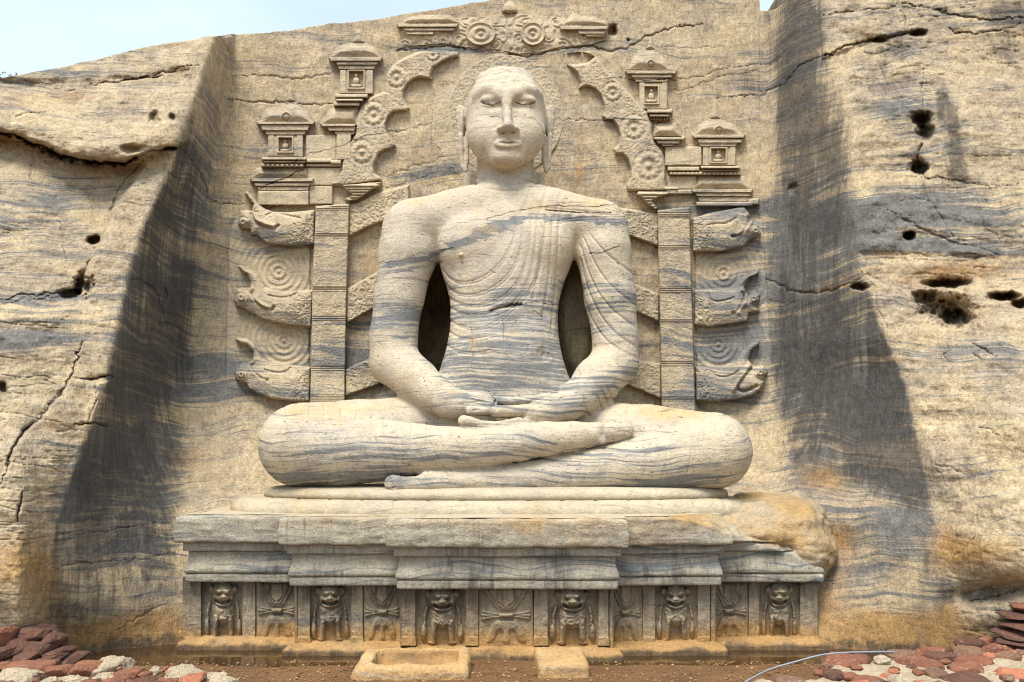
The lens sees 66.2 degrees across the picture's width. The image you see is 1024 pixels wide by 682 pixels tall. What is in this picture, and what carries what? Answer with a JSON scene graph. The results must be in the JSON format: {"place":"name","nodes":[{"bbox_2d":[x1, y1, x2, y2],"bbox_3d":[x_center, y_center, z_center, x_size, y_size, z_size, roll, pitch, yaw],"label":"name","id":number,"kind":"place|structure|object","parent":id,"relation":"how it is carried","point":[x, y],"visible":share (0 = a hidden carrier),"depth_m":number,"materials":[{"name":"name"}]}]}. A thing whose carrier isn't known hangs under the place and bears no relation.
{"place":"outdoors","nodes":[
{"label":"outdoors","id":0,"kind":"place"},
{"bbox_2d":[0,0,773,77],"label":"sky","id":1,"kind":"structure","parent":0,"point":[36,35],"materials":[{"name":"white"}]},
{"bbox_2d":[139,660,820,681],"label":"ground","id":2,"kind":"structure","parent":0,"point":[524,665],"depth_m":6.41,"materials":[{"name":"brown soil"}]},
{"bbox_2d":[0,623,90,664],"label":"laterite pile","id":3,"kind":"object","parent":2,"relation":"on","point":[40,641],"visible":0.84,"depth_m":6.21,"materials":[{"name":"red stone"}]},
{"bbox_2d":[0,655,239,681],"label":"rubble wall","id":4,"kind":"structure","parent":2,"relation":"on","point":[111,668],"depth_m":5.66,"materials":[{"name":"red stone"}]},
{"bbox_2d":[350,647,470,680],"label":"stone trough","id":5,"kind":"object","parent":2,"relation":"on","point":[398,664],"visible":0.94,"depth_m":6.30,"materials":[{"name":"beige stone"}]},
{"bbox_2d":[135,659,817,681],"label":"grit","id":6,"kind":"object","parent":2,"relation":"on","point":[351,667],"visible":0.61,"depth_m":6.45,"materials":[{"name":"gravel"}]},
{"bbox_2d":[174,484,838,661],"bbox_3d":[0.037,2.307,8.398,6.446,1.542,3.109,0,-8,0],"label":"pedestal","id":7,"kind":"object","parent":2,"relation":"on","point":[606,574],"visible":0.89,"depth_m":7.21,"materials":[{"name":"stone"}]},
{"bbox_2d":[258,66,752,489],"bbox_3d":[-0.068,-0.769,8.929,5.071,5.217,2.002,0,-8,0],"label":"seated statue","id":8,"kind":"object","parent":7,"relation":"on","point":[504,236],"visible":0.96,"depth_m":8.46,"materials":[{"name":"stone"}]},
{"bbox_2d":[534,647,588,678],"bbox_3d":[0.403,2.708,6.478,0.435,0.261,0.461,0,-8,0],"label":"stone block","id":9,"kind":"object","parent":2,"relation":"on","point":[559,662],"depth_m":6.30,"materials":[{"name":"beige stone"}]},
{"bbox_2d":[754,635,1023,681],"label":"laterite wall","id":10,"kind":"structure","parent":2,"relation":"on","point":[985,658],"depth_m":5.69,"materials":[{"name":"red stone"}]},
{"bbox_2d":[744,651,894,681],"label":"cable","id":11,"kind":"object","parent":10,"relation":"on","point":[817,656],"visible":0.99,"depth_m":5.89,"materials":[{"name":"grey plastic"}]},
{"bbox_2d":[989,602,1023,646],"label":"brick stack","id":12,"kind":"object","parent":10,"relation":"on","point":[1010,632],"visible":1,"depth_m":6.29,"materials":[{"name":"red brick"}]},
{"bbox_2d":[80,644,884,666],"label":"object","id":13,"kind":"structure","parent":0,"point":[168,655],"depth_m":6.97,"materials":[{"name":"brown liquid"}]},
{"bbox_2d":[0,0,1023,653],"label":"cliff","id":14,"kind":"structure","parent":0,"point":[880,164],"depth_m":8.76,"materials":[{"name":"stone"}]},
{"bbox_2d":[431,48,562,177],"bbox_3d":[-0.195,-3.054,10.406,1.769,2.148,0.261,0,-8,0],"label":"halo relief","id":15,"kind":"object","parent":14,"relation":"attached to","point":[466,68],"visible":0.38,"depth_m":10.43,"materials":[{"name":"stone"}]},
{"bbox_2d":[225,184,771,410],"bbox_3d":[-0.207,-0.576,9.710,6.826,3.043,0.567,0,-8,0],"label":"throne back","id":16,"kind":"object","parent":14,"relation":"attached to","point":[277,308],"visible":0.93,"depth_m":9.69,"materials":[{"name":"stone"}]},
{"bbox_2d":[250,87,314,204],"bbox_3d":[-2.977,-2.574,10.238,0.882,1.746,0.337,0,-8,0],"label":"pavilion relief","id":17,"kind":"object","parent":16,"relation":"on","point":[280,176],"visible":1,"depth_m":10.13,"materials":[{"name":"stone"}]},
{"bbox_2d":[306,106,358,203],"bbox_3d":[-2.374,-2.447,10.226,0.712,1.436,0.280,0,-8,0],"label":"gallery relief","id":18,"kind":"object","parent":16,"relation":"on","point":[326,154],"visible":0.98,"depth_m":10.16,"materials":[{"name":"stone"}]},
{"bbox_2d":[669,100,758,206],"bbox_3d":[2.607,-2.476,10.206,1.171,1.592,0.342,0,-8,0],"label":"pavilion relief","id":19,"kind":"object","parent":16,"relation":"on","point":[715,132],"visible":1,"depth_m":10.10,"materials":[{"name":"stone"}]},
{"bbox_2d":[397,0,608,53],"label":"canopy relief","id":20,"kind":"object","parent":14,"relation":"attached to","point":[513,32],"visible":1,"depth_m":10.59,"materials":[{"name":"stone"}]},
{"bbox_2d":[331,50,678,209],"bbox_3d":[-0.091,-2.810,10.262,4.548,2.364,0.446,0,-8,0],"label":"arch relief","id":21,"kind":"object","parent":14,"relation":"attached to","point":[639,148],"visible":0.99,"depth_m":10.22,"materials":[{"name":"stone"}]},
{"bbox_2d":[329,29,382,105],"bbox_3d":[-2.105,-3.674,10.477,0.762,1.249,0.338,0,-8,0],"label":"pavilion relief","id":22,"kind":"object","parent":21,"relation":"attached to","point":[357,58],"visible":1,"depth_m":10.42,"materials":[{"name":"stone"}]},
{"bbox_2d":[625,39,676,119],"bbox_3d":[1.865,-3.509,10.447,0.732,1.288,0.315,0,-8,0],"label":"pavilion relief","id":23,"kind":"object","parent":21,"relation":"attached to","point":[651,72],"visible":0.99,"depth_m":10.39,"materials":[{"name":"stone"}]},
{"bbox_2d":[653,123,701,193],"bbox_3d":[2.163,-2.395,10.208,0.674,1.064,0.258,0,-8,0],"label":"gallery relief","id":24,"kind":"object","parent":21,"relation":"attached to","point":[680,158],"visible":0.98,"depth_m":10.13,"materials":[{"name":"stone"}]}
]}

